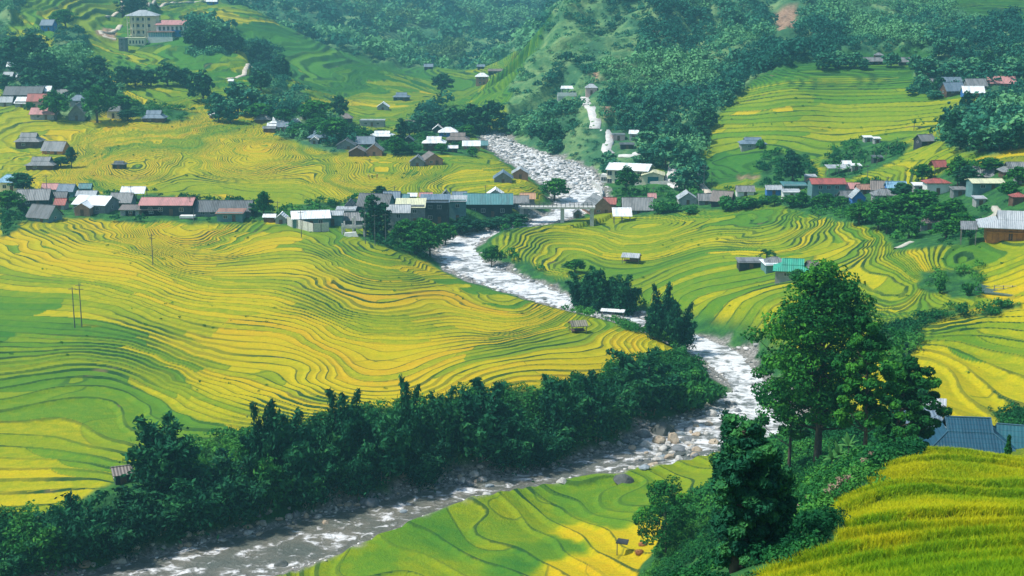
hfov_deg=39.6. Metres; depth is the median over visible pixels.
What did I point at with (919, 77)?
tree
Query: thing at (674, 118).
tree
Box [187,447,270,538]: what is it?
bamboo clump
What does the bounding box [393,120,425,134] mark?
tree
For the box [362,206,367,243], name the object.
utility pole
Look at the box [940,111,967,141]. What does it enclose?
tree
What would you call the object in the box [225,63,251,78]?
track
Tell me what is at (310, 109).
tree
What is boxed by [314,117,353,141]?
tree
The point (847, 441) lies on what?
banana plant
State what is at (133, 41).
hotel annex
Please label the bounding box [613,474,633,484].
boulder
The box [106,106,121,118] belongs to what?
house
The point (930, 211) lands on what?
tree
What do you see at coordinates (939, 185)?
house
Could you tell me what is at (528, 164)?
river stones
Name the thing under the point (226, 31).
tree
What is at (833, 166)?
house
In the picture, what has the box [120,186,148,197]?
house
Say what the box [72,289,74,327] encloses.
utility pole
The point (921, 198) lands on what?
tree
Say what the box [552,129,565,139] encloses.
tree
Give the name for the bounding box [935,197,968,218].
tree
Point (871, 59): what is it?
house
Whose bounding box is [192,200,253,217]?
house
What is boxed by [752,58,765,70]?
tree
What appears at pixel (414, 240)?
tree
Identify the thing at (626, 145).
house
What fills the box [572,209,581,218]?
house
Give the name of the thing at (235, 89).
tree
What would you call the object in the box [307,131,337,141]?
house
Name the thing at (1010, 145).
tree
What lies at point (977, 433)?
blue roofed house
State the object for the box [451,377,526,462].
bamboo clump
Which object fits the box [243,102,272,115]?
tree
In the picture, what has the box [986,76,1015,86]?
house
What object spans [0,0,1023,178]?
woods
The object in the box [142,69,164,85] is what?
tree
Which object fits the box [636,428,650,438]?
boulder
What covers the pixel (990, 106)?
tree
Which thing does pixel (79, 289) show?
utility pole
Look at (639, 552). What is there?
straw heap
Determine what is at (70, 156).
tree
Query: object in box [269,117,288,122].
house
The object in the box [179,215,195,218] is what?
loading platform
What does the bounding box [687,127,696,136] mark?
tree
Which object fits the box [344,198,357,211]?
house
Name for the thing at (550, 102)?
tree
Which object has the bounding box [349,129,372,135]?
tree
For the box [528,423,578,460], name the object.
bamboo clump
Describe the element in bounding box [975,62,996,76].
tree
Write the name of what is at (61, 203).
house
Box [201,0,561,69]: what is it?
woods
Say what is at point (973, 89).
house
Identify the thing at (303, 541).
river
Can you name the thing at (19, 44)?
tree
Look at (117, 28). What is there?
track
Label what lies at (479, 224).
tree
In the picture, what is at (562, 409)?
bamboo clump
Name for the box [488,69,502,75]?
house
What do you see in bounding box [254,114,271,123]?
house
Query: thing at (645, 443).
boulder
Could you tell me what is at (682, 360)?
undergrowth
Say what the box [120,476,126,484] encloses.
door
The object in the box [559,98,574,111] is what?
tree
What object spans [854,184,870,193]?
house
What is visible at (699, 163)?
tree
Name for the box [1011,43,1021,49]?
tree
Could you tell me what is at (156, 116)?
house
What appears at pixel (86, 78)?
tree
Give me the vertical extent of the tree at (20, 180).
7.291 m
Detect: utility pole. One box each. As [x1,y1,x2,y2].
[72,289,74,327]
[75,285,82,326]
[149,234,154,264]
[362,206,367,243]
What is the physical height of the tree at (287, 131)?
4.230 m
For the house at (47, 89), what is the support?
on the ground
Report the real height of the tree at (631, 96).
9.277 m
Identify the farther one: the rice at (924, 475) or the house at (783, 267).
the house at (783, 267)
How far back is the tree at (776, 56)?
622.01 m
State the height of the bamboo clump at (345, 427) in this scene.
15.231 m
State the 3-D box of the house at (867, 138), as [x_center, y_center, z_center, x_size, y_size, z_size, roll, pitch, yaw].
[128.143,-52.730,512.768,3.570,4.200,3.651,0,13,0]
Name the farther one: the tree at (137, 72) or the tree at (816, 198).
the tree at (137, 72)
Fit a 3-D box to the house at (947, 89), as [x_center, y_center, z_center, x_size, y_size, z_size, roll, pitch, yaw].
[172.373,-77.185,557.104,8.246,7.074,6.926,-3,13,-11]
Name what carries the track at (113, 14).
on the ground
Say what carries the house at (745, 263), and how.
on the ground
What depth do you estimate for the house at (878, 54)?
636.54 m
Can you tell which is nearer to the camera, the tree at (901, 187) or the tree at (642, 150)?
the tree at (901, 187)
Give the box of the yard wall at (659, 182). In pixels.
[635,181,671,184]
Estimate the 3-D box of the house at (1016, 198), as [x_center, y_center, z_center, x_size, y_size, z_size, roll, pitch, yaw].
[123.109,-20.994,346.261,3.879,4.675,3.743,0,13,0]
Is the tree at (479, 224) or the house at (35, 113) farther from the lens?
the house at (35, 113)
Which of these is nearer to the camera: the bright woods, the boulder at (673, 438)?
the boulder at (673, 438)
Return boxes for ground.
[0,0,1023,575]
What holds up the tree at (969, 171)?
on the ground
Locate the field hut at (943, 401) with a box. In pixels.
[923,398,946,417]
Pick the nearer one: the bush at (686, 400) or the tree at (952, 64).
the bush at (686, 400)
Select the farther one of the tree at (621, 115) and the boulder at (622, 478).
the tree at (621, 115)
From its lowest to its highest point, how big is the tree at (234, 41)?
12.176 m
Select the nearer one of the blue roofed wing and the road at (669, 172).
the blue roofed wing
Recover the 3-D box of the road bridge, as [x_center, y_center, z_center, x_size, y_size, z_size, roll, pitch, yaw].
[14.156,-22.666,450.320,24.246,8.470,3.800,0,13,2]
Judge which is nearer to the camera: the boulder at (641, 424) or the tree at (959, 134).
the boulder at (641, 424)
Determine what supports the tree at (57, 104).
on the ground
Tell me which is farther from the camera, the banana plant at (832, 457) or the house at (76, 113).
the house at (76, 113)
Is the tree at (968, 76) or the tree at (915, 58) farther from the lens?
the tree at (915, 58)
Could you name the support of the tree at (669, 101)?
on the ground
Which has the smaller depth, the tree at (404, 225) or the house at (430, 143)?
the tree at (404, 225)
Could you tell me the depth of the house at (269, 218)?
414.69 m
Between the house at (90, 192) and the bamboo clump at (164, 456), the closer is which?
the bamboo clump at (164, 456)
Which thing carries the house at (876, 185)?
on the ground
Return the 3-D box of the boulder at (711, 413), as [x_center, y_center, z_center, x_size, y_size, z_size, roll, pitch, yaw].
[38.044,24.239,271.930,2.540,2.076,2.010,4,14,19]
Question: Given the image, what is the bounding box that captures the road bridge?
[518,202,594,225]
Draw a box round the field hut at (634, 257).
[621,252,641,262]
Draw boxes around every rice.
[738,513,1023,575]
[829,445,1023,528]
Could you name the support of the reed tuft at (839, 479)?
on the ground
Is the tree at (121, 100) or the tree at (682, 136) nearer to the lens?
the tree at (682, 136)
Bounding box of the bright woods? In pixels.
[354,0,506,61]
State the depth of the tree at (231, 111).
577.79 m
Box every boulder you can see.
[78,560,90,567]
[114,557,126,563]
[184,542,191,546]
[243,524,252,528]
[243,530,251,535]
[260,520,266,525]
[274,560,287,566]
[285,513,292,518]
[293,510,300,518]
[314,514,322,518]
[359,498,379,507]
[458,477,465,484]
[467,481,473,485]
[469,470,479,477]
[478,476,486,481]
[556,477,565,483]
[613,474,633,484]
[628,445,635,449]
[634,457,642,461]
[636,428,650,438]
[638,422,645,426]
[638,464,649,470]
[639,440,650,446]
[651,422,675,435]
[652,436,665,443]
[652,457,664,461]
[659,445,666,451]
[664,454,674,458]
[667,432,679,443]
[672,444,685,451]
[674,451,685,455]
[675,455,683,459]
[683,436,691,440]
[684,426,695,431]
[692,432,700,435]
[692,446,701,451]
[704,421,712,425]
[705,409,716,416]
[708,439,718,443]
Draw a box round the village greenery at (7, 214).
[0,80,1021,311]
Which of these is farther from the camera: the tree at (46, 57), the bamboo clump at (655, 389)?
the tree at (46, 57)
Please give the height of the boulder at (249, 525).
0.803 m
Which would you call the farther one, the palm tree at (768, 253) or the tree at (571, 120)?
the tree at (571, 120)
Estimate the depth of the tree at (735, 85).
606.49 m
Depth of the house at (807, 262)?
333.17 m
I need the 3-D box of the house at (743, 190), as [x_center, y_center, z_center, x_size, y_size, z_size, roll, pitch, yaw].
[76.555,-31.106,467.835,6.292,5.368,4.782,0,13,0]
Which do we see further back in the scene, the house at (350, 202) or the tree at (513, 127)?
the tree at (513, 127)
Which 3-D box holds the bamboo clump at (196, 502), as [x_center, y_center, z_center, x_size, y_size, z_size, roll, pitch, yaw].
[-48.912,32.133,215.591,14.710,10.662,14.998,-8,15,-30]
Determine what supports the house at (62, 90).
on the ground
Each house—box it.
[0,96,14,106]
[0,174,20,191]
[3,71,15,75]
[3,86,44,101]
[13,97,26,107]
[14,132,45,148]
[15,188,53,206]
[24,156,58,169]
[26,93,46,106]
[26,203,63,222]
[28,107,58,119]
[39,19,57,31]
[40,141,69,154]
[41,183,57,191]
[43,86,53,92]
[53,191,69,199]
[53,198,69,209]
[56,89,69,97]
[56,183,79,197]
[67,102,87,120]
[70,95,84,106]
[71,194,119,213]
[74,200,93,215]
[75,190,99,196]
[78,183,93,189]
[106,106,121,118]
[109,464,131,484]
[110,192,136,206]
[111,161,126,168]
[118,38,127,51]
[118,204,162,215]
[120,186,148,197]
[138,197,197,215]
[140,110,168,122]
[147,20,187,42]
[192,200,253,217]
[206,0,218,4]
[215,208,246,221]
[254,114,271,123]
[262,126,276,132]
[262,214,276,222]
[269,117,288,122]
[275,211,288,223]
[276,122,288,131]
[290,210,330,227]
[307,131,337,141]
[310,136,318,143]
[330,210,344,225]
[336,206,356,211]
[337,137,356,149]
[339,113,353,122]
[343,212,365,224]
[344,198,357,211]
[348,145,366,156]
[355,136,375,146]
[356,193,395,211]
[359,119,385,127]
[366,142,384,155]
[372,131,393,141]
[377,101,389,109]
[383,191,400,203]
[386,204,411,231]
[393,92,410,100]
[395,194,409,200]
[395,198,426,221]
[404,135,414,143]
[407,193,417,197]
[409,154,425,165]
[418,192,432,196]
[420,194,450,223]
[422,136,446,151]
[422,151,443,164]
[424,64,433,70]
[432,124,442,132]
[438,127,458,136]
[446,132,469,142]
[447,145,457,152]
[449,195,466,219]
[452,191,466,194]
[462,140,480,150]
[463,193,512,222]
[475,72,488,85]
[477,64,484,69]
[480,140,487,149]
[487,186,503,192]
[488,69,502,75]
[493,169,512,182]
[511,166,528,180]
[512,195,528,216]
[520,193,535,204]
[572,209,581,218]
[582,193,612,213]
[585,83,597,96]
[603,197,617,206]
[611,133,625,140]
[612,207,631,224]
[619,142,634,149]
[620,197,654,214]
[628,130,638,140]
[647,193,656,199]
[676,189,696,204]
[696,193,711,204]
[710,190,735,206]
[734,185,755,196]
[735,257,762,271]
[737,137,766,151]
[759,259,776,273]
[764,185,781,195]
[764,256,781,262]
[773,258,809,283]
[780,181,807,189]
[780,189,799,198]
[804,174,816,182]
[804,260,818,267]
[806,178,846,202]
[824,164,849,174]
[836,190,852,197]
[840,160,851,169]
[845,182,859,189]
[848,187,866,203]
[849,163,861,171]
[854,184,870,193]
[862,135,872,142]
[863,57,874,64]
[869,180,885,191]
[869,188,895,199]
[870,155,883,163]
[872,137,881,143]
[873,57,882,64]
[874,52,882,56]
[883,181,906,188]
[896,57,909,65]
[911,182,922,191]
[912,134,936,149]
[919,416,1015,453]
[920,218,939,230]
[921,178,951,195]
[928,160,948,175]
[938,82,963,97]
[943,77,962,81]
[949,186,965,197]
[959,86,985,96]
[959,165,994,185]
[960,210,1023,244]
[963,78,987,88]
[964,178,1004,196]
[971,195,986,206]
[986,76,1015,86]
[996,161,1023,177]
[1008,192,1023,205]
[1013,174,1023,183]
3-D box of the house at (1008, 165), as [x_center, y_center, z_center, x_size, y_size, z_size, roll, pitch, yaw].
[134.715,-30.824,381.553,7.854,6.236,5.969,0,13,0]
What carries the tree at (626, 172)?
on the ground
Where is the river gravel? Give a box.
[44,348,766,574]
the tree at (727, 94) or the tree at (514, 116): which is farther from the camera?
the tree at (514, 116)
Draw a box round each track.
[98,25,122,39]
[106,1,123,17]
[148,0,205,7]
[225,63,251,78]
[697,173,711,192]
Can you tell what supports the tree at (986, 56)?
on the ground
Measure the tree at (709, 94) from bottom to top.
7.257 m
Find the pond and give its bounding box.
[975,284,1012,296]
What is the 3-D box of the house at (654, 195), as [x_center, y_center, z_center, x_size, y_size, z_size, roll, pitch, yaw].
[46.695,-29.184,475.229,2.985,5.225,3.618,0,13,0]
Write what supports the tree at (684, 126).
on the ground
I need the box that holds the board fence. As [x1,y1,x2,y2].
[287,217,328,231]
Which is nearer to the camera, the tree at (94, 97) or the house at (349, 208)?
the house at (349, 208)
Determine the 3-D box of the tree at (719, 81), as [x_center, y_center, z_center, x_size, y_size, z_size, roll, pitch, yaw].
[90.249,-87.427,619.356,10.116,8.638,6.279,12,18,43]
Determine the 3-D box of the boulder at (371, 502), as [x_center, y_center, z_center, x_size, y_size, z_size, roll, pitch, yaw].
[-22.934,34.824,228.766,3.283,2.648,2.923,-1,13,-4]
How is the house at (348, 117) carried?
on the ground
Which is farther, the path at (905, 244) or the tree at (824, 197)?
the tree at (824, 197)
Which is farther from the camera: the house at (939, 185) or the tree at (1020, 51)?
the tree at (1020, 51)
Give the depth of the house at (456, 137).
571.31 m
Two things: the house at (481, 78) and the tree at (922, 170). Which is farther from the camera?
the house at (481, 78)
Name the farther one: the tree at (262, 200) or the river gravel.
the tree at (262, 200)
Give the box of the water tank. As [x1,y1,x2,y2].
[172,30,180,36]
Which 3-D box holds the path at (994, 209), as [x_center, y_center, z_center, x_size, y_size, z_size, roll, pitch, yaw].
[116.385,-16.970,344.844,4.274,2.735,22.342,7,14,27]
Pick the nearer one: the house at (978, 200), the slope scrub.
the slope scrub
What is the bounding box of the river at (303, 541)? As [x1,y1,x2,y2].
[77,133,796,575]
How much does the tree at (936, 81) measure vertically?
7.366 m
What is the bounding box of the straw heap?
[634,549,643,555]
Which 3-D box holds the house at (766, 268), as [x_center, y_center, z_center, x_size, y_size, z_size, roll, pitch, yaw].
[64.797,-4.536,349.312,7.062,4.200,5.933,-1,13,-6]
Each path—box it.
[893,241,913,249]
[978,206,1000,227]
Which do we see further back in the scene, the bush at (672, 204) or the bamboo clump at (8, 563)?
the bush at (672, 204)
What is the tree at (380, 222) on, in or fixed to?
on the ground
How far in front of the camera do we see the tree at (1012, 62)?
565.26 m
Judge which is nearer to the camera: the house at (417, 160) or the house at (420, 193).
the house at (420, 193)
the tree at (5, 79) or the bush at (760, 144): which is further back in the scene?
the tree at (5, 79)
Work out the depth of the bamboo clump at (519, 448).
240.26 m
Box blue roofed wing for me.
[995,422,1023,448]
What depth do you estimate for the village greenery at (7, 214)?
449.32 m
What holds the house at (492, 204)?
on the ground
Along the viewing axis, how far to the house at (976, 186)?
375.27 m
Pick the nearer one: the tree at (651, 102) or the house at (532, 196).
the house at (532, 196)
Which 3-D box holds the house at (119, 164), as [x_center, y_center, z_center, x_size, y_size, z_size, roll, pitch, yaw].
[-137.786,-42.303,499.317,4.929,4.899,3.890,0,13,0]
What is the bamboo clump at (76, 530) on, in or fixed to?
on the ground
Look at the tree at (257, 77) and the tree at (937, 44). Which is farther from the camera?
the tree at (257, 77)
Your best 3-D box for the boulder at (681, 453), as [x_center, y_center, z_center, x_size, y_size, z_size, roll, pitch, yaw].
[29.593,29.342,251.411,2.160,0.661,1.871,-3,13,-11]
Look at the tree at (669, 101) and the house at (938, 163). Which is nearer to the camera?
the house at (938, 163)
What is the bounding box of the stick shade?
[616,538,628,554]
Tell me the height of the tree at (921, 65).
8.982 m
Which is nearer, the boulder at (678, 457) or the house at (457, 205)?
the boulder at (678, 457)
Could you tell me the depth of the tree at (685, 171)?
487.31 m
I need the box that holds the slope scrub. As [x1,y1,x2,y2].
[638,434,930,575]
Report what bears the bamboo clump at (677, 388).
on the ground
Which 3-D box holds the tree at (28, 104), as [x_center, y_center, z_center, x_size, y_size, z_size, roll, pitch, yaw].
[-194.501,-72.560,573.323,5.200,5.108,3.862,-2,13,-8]
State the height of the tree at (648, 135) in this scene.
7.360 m
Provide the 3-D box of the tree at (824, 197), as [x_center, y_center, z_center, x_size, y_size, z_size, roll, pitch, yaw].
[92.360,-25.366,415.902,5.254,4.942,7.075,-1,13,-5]
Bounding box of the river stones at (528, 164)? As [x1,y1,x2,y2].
[480,132,601,200]
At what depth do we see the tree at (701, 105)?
579.72 m
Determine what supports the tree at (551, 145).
on the ground
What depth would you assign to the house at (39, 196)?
431.50 m
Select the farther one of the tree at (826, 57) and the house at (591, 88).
the house at (591, 88)
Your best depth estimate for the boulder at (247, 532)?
216.98 m
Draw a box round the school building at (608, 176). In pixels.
[601,162,654,183]
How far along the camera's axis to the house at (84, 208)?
417.81 m
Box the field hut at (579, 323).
[567,320,587,332]
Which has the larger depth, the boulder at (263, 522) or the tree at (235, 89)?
the tree at (235, 89)
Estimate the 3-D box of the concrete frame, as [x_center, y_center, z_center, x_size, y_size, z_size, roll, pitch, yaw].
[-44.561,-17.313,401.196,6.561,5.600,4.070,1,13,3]
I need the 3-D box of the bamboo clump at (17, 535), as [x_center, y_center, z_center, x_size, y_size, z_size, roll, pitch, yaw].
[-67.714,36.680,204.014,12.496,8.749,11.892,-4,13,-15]
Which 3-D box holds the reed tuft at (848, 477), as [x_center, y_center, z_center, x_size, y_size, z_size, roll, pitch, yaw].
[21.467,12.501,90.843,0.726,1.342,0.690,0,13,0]
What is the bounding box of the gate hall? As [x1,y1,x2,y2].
[641,169,664,184]
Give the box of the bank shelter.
[600,308,624,318]
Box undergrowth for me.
[0,228,1023,557]
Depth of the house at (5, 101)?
585.53 m
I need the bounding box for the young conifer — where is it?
[1003,435,1012,454]
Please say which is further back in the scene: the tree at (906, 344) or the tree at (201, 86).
the tree at (201, 86)
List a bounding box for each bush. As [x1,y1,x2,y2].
[648,203,668,213]
[659,200,681,210]
[669,381,701,413]
[679,366,709,386]
[682,205,697,213]
[694,383,717,409]
[698,378,726,404]
[718,195,736,210]
[733,199,747,208]
[740,196,761,208]
[755,139,764,148]
[758,194,767,204]
[934,276,945,292]
[961,282,974,295]
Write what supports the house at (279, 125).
on the ground
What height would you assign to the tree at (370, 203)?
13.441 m
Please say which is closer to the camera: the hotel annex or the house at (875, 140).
the house at (875, 140)
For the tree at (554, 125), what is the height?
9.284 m
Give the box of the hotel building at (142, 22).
[125,10,159,39]
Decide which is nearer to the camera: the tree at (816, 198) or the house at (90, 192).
the tree at (816, 198)
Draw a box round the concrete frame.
[341,216,366,236]
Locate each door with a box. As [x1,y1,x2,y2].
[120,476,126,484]
[648,177,657,182]
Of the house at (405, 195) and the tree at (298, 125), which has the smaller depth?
the house at (405, 195)
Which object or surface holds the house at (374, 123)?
on the ground
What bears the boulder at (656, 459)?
on the ground
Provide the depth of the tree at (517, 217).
443.95 m
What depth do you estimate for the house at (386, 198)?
436.22 m
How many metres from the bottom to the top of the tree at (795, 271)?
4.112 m
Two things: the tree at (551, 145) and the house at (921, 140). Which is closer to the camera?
the house at (921, 140)
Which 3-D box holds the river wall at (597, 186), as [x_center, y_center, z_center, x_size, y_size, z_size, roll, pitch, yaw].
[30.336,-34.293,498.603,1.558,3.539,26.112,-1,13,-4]
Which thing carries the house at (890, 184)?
on the ground
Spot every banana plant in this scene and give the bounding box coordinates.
[822,445,841,463]
[828,441,847,461]
[838,432,858,452]
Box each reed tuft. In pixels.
[827,482,837,490]
[835,477,843,492]
[843,474,852,490]
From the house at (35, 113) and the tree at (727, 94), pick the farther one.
the tree at (727, 94)
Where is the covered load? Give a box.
[344,232,358,236]
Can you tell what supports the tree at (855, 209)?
on the ground
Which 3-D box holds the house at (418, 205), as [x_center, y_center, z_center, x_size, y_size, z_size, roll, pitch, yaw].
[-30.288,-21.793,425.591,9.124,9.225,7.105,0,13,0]
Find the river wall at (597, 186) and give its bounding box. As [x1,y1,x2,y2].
[591,180,602,196]
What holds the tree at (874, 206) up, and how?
on the ground
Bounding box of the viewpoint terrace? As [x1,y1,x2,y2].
[557,86,576,101]
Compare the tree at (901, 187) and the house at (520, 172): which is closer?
the tree at (901, 187)
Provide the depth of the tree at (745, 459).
58.18 m
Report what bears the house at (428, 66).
on the ground
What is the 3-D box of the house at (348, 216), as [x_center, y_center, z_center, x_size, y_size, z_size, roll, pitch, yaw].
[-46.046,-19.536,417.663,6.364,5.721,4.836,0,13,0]
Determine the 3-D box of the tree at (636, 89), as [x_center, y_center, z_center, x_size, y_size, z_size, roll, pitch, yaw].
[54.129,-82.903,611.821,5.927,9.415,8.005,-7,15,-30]
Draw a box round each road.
[580,97,600,128]
[600,130,613,152]
[618,152,639,156]
[664,164,677,187]
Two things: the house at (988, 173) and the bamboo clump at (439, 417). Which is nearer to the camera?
the bamboo clump at (439, 417)
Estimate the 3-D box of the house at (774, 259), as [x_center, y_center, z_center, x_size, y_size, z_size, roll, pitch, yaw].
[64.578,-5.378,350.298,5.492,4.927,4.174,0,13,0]
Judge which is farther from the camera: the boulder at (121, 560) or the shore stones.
the shore stones
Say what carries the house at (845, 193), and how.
on the ground
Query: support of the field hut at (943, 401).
on the ground
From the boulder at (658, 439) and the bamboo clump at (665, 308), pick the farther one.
the bamboo clump at (665, 308)
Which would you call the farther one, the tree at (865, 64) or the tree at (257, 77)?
the tree at (257, 77)
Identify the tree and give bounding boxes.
[0,36,27,58]
[0,74,17,87]
[0,190,27,208]
[5,56,36,70]
[5,172,35,188]
[15,67,38,84]
[22,32,49,54]
[23,102,35,110]
[29,70,62,87]
[33,52,63,70]
[38,89,71,119]
[48,64,79,86]
[49,9,78,28]
[54,156,68,167]
[62,79,88,94]
[65,147,78,167]
[67,69,103,92]
[80,54,111,76]
[80,84,116,122]
[95,78,117,97]
[106,66,135,84]
[111,94,142,109]
[113,0,129,16]
[117,110,140,120]
[125,0,138,12]
[126,67,148,86]
[131,0,148,11]
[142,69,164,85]
[154,61,181,85]
[174,67,192,87]
[179,25,212,47]
[185,69,215,98]
[200,25,225,47]
[202,92,226,121]
[217,26,239,47]
[220,100,243,122]
[223,82,254,114]
[224,32,247,53]
[234,87,264,116]
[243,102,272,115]
[247,70,271,90]
[248,40,271,61]
[248,203,257,215]
[255,191,273,218]
[261,94,285,106]
[271,55,291,76]
[272,109,297,119]
[285,128,299,136]
[287,122,311,133]
[296,99,332,118]
[305,117,327,128]
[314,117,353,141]
[329,95,348,115]
[336,131,350,139]
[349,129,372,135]
[358,193,383,234]
[370,186,390,192]
[372,202,391,236]
[384,134,405,154]
[389,218,422,241]
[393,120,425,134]
[396,118,407,139]
[400,144,425,153]
[400,217,432,249]
[402,229,435,253]
[411,113,434,129]
[416,131,432,138]
[421,219,445,256]
[424,110,450,126]
[431,73,454,90]
[434,143,446,153]
[436,222,457,244]
[439,107,468,126]
[450,216,475,234]
[457,125,476,135]
[459,103,487,130]
[465,219,489,231]
[466,146,478,156]
[476,100,508,132]
[481,245,503,266]
[485,216,509,229]
[502,213,529,223]
[507,113,519,130]
[510,122,520,133]
[524,123,537,137]
[536,123,559,142]
[538,178,569,200]
[543,98,557,117]
[545,121,561,138]
[545,140,562,153]
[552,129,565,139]
[554,139,563,149]
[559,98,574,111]
[561,259,586,272]
[566,118,576,126]
[597,150,616,169]
[599,85,619,98]
[600,157,620,172]
[609,99,620,110]
[615,112,624,124]
[615,165,641,190]
[619,113,635,130]
[625,92,638,109]
[631,130,659,145]
[631,142,656,163]
[632,84,641,94]
[632,104,644,115]
[632,474,698,552]
[634,111,648,130]
[641,123,659,134]
[643,97,656,109]
[644,108,655,121]
[647,134,677,167]
[651,104,666,122]
[655,97,668,108]
[662,123,673,135]
[665,99,672,111]
[665,141,698,174]
[667,165,699,189]
[668,112,682,126]
[674,121,681,127]
[674,124,690,137]
[674,126,689,134]
[676,134,687,141]
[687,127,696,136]
[687,157,709,185]
[689,101,714,114]
[692,117,706,128]
[695,82,707,89]
[696,107,719,126]
[697,124,712,140]
[701,92,714,103]
[708,413,780,573]
[711,78,728,90]
[715,90,736,105]
[731,79,744,92]
[740,258,907,466]
[750,345,833,467]
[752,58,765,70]
[756,249,776,257]
[766,195,778,205]
[769,53,783,65]
[778,195,796,206]
[780,150,805,180]
[784,55,794,65]
[786,268,803,280]
[794,190,810,206]
[808,196,821,203]
[812,52,835,69]
[817,193,835,206]
[831,50,850,68]
[831,196,850,207]
[831,315,903,445]
[842,200,874,225]
[845,52,864,68]
[857,58,870,68]
[861,196,898,230]
[871,354,952,445]
[876,213,901,233]
[879,195,915,217]
[881,52,901,67]
[888,182,912,195]
[891,188,939,216]
[896,214,926,238]
[902,342,911,357]
[903,406,928,444]
[905,54,922,68]
[905,85,919,94]
[907,164,936,181]
[908,57,944,76]
[913,73,930,86]
[917,78,931,92]
[919,56,935,72]
[919,202,950,220]
[926,90,943,98]
[928,219,967,239]
[929,77,945,90]
[930,38,945,57]
[932,112,948,127]
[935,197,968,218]
[936,59,964,76]
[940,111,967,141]
[945,36,965,56]
[945,105,969,116]
[945,125,972,149]
[945,154,972,185]
[950,165,984,182]
[950,212,975,235]
[956,57,981,72]
[958,38,970,52]
[959,90,979,105]
[961,73,978,78]
[964,130,992,152]
[968,157,1004,169]
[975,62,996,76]
[978,90,1001,100]
[979,50,994,63]
[981,99,992,113]
[983,112,998,126]
[985,100,997,114]
[985,129,1010,150]
[988,43,1013,58]
[992,56,1023,77]
[996,180,1021,194]
[1001,52,1013,59]
[1002,133,1021,150]
[1002,166,1023,184]
[1003,119,1023,148]
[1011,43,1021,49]
[1015,47,1023,57]
[1019,53,1023,63]
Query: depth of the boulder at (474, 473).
239.54 m
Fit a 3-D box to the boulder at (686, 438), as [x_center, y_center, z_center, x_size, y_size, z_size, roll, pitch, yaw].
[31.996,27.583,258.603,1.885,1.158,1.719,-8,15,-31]
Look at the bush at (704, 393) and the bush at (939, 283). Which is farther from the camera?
the bush at (939, 283)
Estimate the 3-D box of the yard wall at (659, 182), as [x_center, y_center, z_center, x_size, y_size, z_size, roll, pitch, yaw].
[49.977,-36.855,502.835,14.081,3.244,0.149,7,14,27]
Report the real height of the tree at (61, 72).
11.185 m
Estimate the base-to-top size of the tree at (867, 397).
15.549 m
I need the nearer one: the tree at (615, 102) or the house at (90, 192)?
the house at (90, 192)
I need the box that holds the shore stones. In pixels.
[431,131,757,352]
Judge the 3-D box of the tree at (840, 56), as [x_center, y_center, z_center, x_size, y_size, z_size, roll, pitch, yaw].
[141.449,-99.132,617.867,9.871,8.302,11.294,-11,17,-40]
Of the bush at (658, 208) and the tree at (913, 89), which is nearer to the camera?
the bush at (658, 208)
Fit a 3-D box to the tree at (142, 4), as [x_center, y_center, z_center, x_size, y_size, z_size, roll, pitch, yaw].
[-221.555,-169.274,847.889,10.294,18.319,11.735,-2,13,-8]
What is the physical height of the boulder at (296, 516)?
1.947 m
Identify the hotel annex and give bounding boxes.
[125,37,146,45]
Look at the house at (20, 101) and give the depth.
582.97 m
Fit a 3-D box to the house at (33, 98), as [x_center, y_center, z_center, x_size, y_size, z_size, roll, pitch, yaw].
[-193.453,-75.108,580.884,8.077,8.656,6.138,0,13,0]
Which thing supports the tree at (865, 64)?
on the ground
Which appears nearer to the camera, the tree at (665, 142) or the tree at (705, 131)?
the tree at (665, 142)
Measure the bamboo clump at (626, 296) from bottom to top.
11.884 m
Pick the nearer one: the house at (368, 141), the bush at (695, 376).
the bush at (695, 376)
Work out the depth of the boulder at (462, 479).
237.46 m
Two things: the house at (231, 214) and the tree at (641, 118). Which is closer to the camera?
the house at (231, 214)
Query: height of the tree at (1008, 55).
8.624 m
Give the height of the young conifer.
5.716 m
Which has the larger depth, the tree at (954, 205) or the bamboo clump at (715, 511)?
the tree at (954, 205)
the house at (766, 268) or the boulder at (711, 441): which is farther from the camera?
the house at (766, 268)
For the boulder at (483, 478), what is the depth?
238.65 m
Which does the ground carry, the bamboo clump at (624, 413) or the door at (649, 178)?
the bamboo clump at (624, 413)
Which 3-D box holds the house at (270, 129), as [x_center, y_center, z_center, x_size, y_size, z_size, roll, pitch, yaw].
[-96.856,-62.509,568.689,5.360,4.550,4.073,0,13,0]
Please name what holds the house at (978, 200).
on the ground
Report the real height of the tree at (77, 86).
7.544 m
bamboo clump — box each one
[0,511,81,575]
[0,536,43,575]
[31,489,115,572]
[81,494,161,566]
[110,474,201,543]
[114,410,202,492]
[141,459,240,549]
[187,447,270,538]
[228,443,295,528]
[239,398,281,466]
[256,406,322,497]
[280,440,344,513]
[313,387,371,473]
[327,438,392,501]
[341,404,416,483]
[385,373,423,461]
[396,440,454,492]
[419,385,463,465]
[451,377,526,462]
[474,418,544,481]
[520,416,572,470]
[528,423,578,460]
[535,373,592,445]
[565,270,594,307]
[573,369,621,442]
[585,265,616,311]
[594,384,640,436]
[603,274,643,318]
[605,346,686,417]
[644,309,664,339]
[646,281,673,341]
[665,299,697,350]
[669,371,687,401]
[701,408,747,548]
[744,449,798,560]

